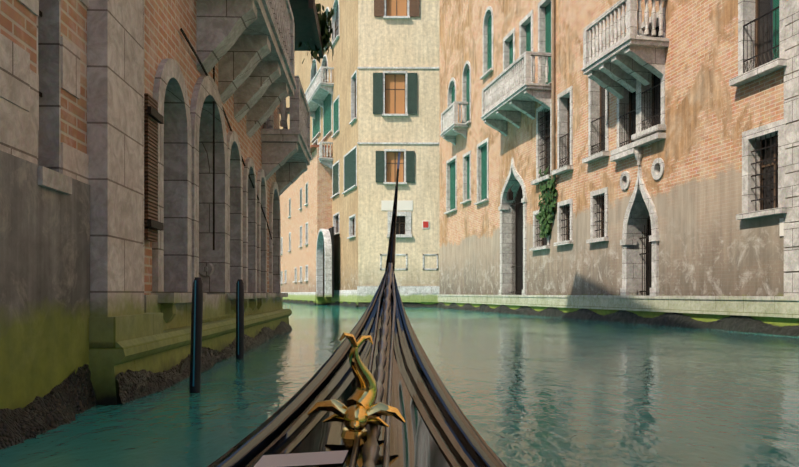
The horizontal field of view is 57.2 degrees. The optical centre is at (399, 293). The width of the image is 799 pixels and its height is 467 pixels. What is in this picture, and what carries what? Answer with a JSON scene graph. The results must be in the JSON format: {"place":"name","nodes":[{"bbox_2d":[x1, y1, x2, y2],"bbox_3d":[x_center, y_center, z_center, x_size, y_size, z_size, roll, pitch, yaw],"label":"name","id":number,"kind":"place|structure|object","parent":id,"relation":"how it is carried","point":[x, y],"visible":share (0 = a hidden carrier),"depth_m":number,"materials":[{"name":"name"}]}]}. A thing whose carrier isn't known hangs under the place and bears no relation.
{"place":"outdoors","nodes":[
{"label":"outdoors","id":0,"kind":"place"},
{"bbox_2d":[0,0,333,409],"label":"wall","id":1,"kind":"structure","parent":0,"point":[240,42],"depth_m":6.87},
{"bbox_2d":[0,0,162,348],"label":"stone pilaster","id":2,"kind":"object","parent":1,"relation":"attached to","point":[108,167],"depth_m":4.68,"materials":[{"name":"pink stone"}]},
{"bbox_2d":[144,93,157,241],"bbox_3d":[-1.995,-0.995,5.869,0.040,1.147,0.260,0,0,-2],"label":"window shutter","id":3,"kind":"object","parent":1,"relation":"attached to","point":[150,168],"depth_m":5.80,"materials":[{"name":"brown wood"}]},
{"bbox_2d":[199,0,307,276],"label":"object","id":4,"kind":"object","parent":1,"relation":"on","point":[279,10],"visible":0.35,"depth_m":10.67,"materials":[{"name":"grey stone"}]},
{"bbox_2d":[289,0,322,58],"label":"awning","id":5,"kind":"object","parent":1,"relation":"on","point":[306,22],"depth_m":13.18,"materials":[{"name":"green fabric"}]},
{"bbox_2d":[238,281,238,354],"bbox_3d":[-1.738,0.264,7.898,0.012,0.792,0.012,0,0,-1],"label":"mooring pole stripe","id":6,"kind":"object","parent":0,"point":[238,317],"visible":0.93,"depth_m":7.89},
{"bbox_2d":[374,0,419,16],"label":"window shutters","id":7,"kind":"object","parent":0,"point":[414,8],"depth_m":37.87,"materials":[{"name":"brown wood"}]},
{"bbox_2d":[357,0,438,304],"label":"end wall","id":8,"kind":"structure","parent":0,"point":[410,42],"depth_m":37.93,"materials":[{"name":"beige paint"}]},
{"bbox_2d":[373,73,416,181],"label":"window shutters","id":9,"kind":"structure","parent":8,"relation":"attached to","point":[411,104],"depth_m":37.86,"materials":[{"name":"green wood"}]},
{"bbox_2d":[386,0,406,181],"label":"end wall curtain","id":10,"kind":"object","parent":8,"relation":"in","point":[400,79],"visible":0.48,"depth_m":38.11,"materials":[{"name":"orange fabric"}]},
{"bbox_2d":[358,302,438,306],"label":"mussel wall","id":11,"kind":"structure","parent":8,"relation":"attached to","point":[405,304],"depth_m":37.89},
{"bbox_2d":[0,302,798,466],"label":"canal water","id":12,"kind":"structure","parent":0,"point":[531,391],"depth_m":5.00,"materials":[{"name":"teal liquid"}]},
{"bbox_2d":[0,321,291,449],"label":"mussel wall","id":13,"kind":"structure","parent":12,"relation":"in","point":[68,399],"depth_m":4.45,"materials":[{"name":"brown stone"}]},
{"bbox_2d":[207,272,506,466],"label":"gondola","id":14,"kind":"object","parent":12,"relation":"on","point":[436,428],"visible":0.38,"depth_m":1.64},
{"bbox_2d":[254,450,347,466],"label":"board","id":15,"kind":"object","parent":14,"relation":"on","point":[309,458],"visible":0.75,"depth_m":1.28,"materials":[{"name":"white"}]},
{"bbox_2d":[307,332,404,438],"bbox_3d":[-0.085,0.178,1.437,0.157,0.210,0.118,0,0,-37],"label":"gondola ornament","id":16,"kind":"object","parent":14,"relation":"on","point":[359,412],"visible":1,"depth_m":1.43,"materials":[{"name":"gold metal"}]},
{"bbox_2d":[349,263,395,466],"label":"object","id":17,"kind":"object","parent":14,"relation":"on","point":[370,449],"visible":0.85,"depth_m":1.92,"materials":[{"name":"black wood"}]},
{"bbox_2d":[385,186,397,271],"bbox_3d":[-0.027,-0.282,3.214,0.040,0.412,0.250,5,0,-1],"label":"gondola prow","id":18,"kind":"object","parent":14,"relation":"attached to","point":[391,250],"visible":0.88,"depth_m":3.29,"materials":[{"name":"black wood"}]},
{"bbox_2d":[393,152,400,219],"bbox_3d":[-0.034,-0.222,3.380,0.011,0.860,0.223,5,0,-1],"label":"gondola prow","id":19,"kind":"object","parent":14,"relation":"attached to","point":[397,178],"visible":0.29,"depth_m":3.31,"materials":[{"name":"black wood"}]},
{"bbox_2d":[437,0,798,326],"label":"wall","id":20,"kind":"structure","parent":0,"point":[710,244],"depth_m":17.68,"materials":[{"name":"orange brick"}]},
{"bbox_2d":[443,0,662,164],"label":"balconies","id":21,"kind":"object","parent":20,"relation":"on","point":[506,83],"visible":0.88,"depth_m":17.46,"materials":[{"name":"white stone"}]},
{"bbox_2d":[551,0,554,179],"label":"wall pipe","id":22,"kind":"object","parent":20,"relation":"attached to","point":[552,85],"depth_m":21.87,"materials":[{"name":"metal"}]},
{"bbox_2d":[450,0,778,209],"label":"shutters","id":23,"kind":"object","parent":20,"relation":"attached to","point":[489,66],"depth_m":28.31,"materials":[{"name":"green wood"}]},
{"bbox_2d":[437,302,798,336],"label":"mussel wall","id":24,"kind":"structure","parent":20,"relation":"attached to","point":[745,324],"depth_m":16.20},
{"label":"canal bed ground","id":25,"kind":"structure","parent":0,"visible":0},
{"bbox_2d":[189,277,202,392],"bbox_3d":[-1.466,0.598,5.248,0.118,1.426,0.084,0,0,-1],"label":"mooring pole","id":26,"kind":"object","parent":25,"relation":"on","point":[196,388],"visible":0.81,"depth_m":5.22,"materials":[{"name":"black paint"}]},
{"bbox_2d":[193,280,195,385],"bbox_3d":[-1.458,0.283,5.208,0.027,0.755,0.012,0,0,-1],"label":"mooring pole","id":27,"kind":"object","parent":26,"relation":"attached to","point":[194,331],"visible":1,"depth_m":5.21,"materials":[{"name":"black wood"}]},
{"bbox_2d":[236,279,243,358],"bbox_3d":[-1.730,0.579,7.943,0.094,1.462,0.094,0,0,-1],"label":"mooring pole","id":28,"kind":"object","parent":25,"relation":"on","point":[241,321],"visible":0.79,"depth_m":7.91,"materials":[{"name":"black paint"}]},
{"bbox_2d":[280,147,333,304],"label":"building","id":29,"kind":"structure","parent":25,"relation":"on","point":[315,213],"depth_m":47.30,"materials":[{"name":"beige paint"}]},
{"bbox_2d":[289,185,306,215],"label":"window shutters","id":30,"kind":"object","parent":29,"relation":"attached to","point":[300,199],"visible":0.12,"depth_m":50.50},
{"bbox_2d":[283,299,314,304],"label":"stone foundation","id":31,"kind":"object","parent":29,"relation":"attached to","point":[300,302],"visible":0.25,"depth_m":50.60,"materials":[{"name":"grey stone"}]},
{"bbox_2d":[310,145,331,153],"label":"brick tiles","id":32,"kind":"object","parent":29,"relation":"on","point":[313,148],"visible":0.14,"depth_m":44.73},
{"bbox_2d":[280,0,357,306],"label":"building","id":33,"kind":"structure","parent":25,"relation":"on","point":[344,64],"depth_m":42.00,"materials":[{"name":"beige paint"}]},
{"bbox_2d":[305,68,331,156],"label":"balconies","id":34,"kind":"object","parent":33,"relation":"on","point":[313,86],"visible":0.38,"depth_m":44.93,"materials":[{"name":"white stone"}]},
{"bbox_2d":[313,94,338,137],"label":"window shutters","id":35,"kind":"object","parent":33,"relation":"attached to","point":[327,117],"visible":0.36,"depth_m":46.09,"materials":[{"name":"green wood"}]},
{"bbox_2d":[331,301,357,306],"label":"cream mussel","id":36,"kind":"object","parent":33,"relation":"attached to","point":[352,304],"visible":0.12,"depth_m":40.76,"materials":[{"name":"grey stone"}]},
{"bbox_2d":[333,148,355,194],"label":"window shutters","id":37,"kind":"object","parent":33,"relation":"attached to","point":[349,169],"visible":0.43,"depth_m":40.39,"materials":[{"name":"green wood"}]}
]}

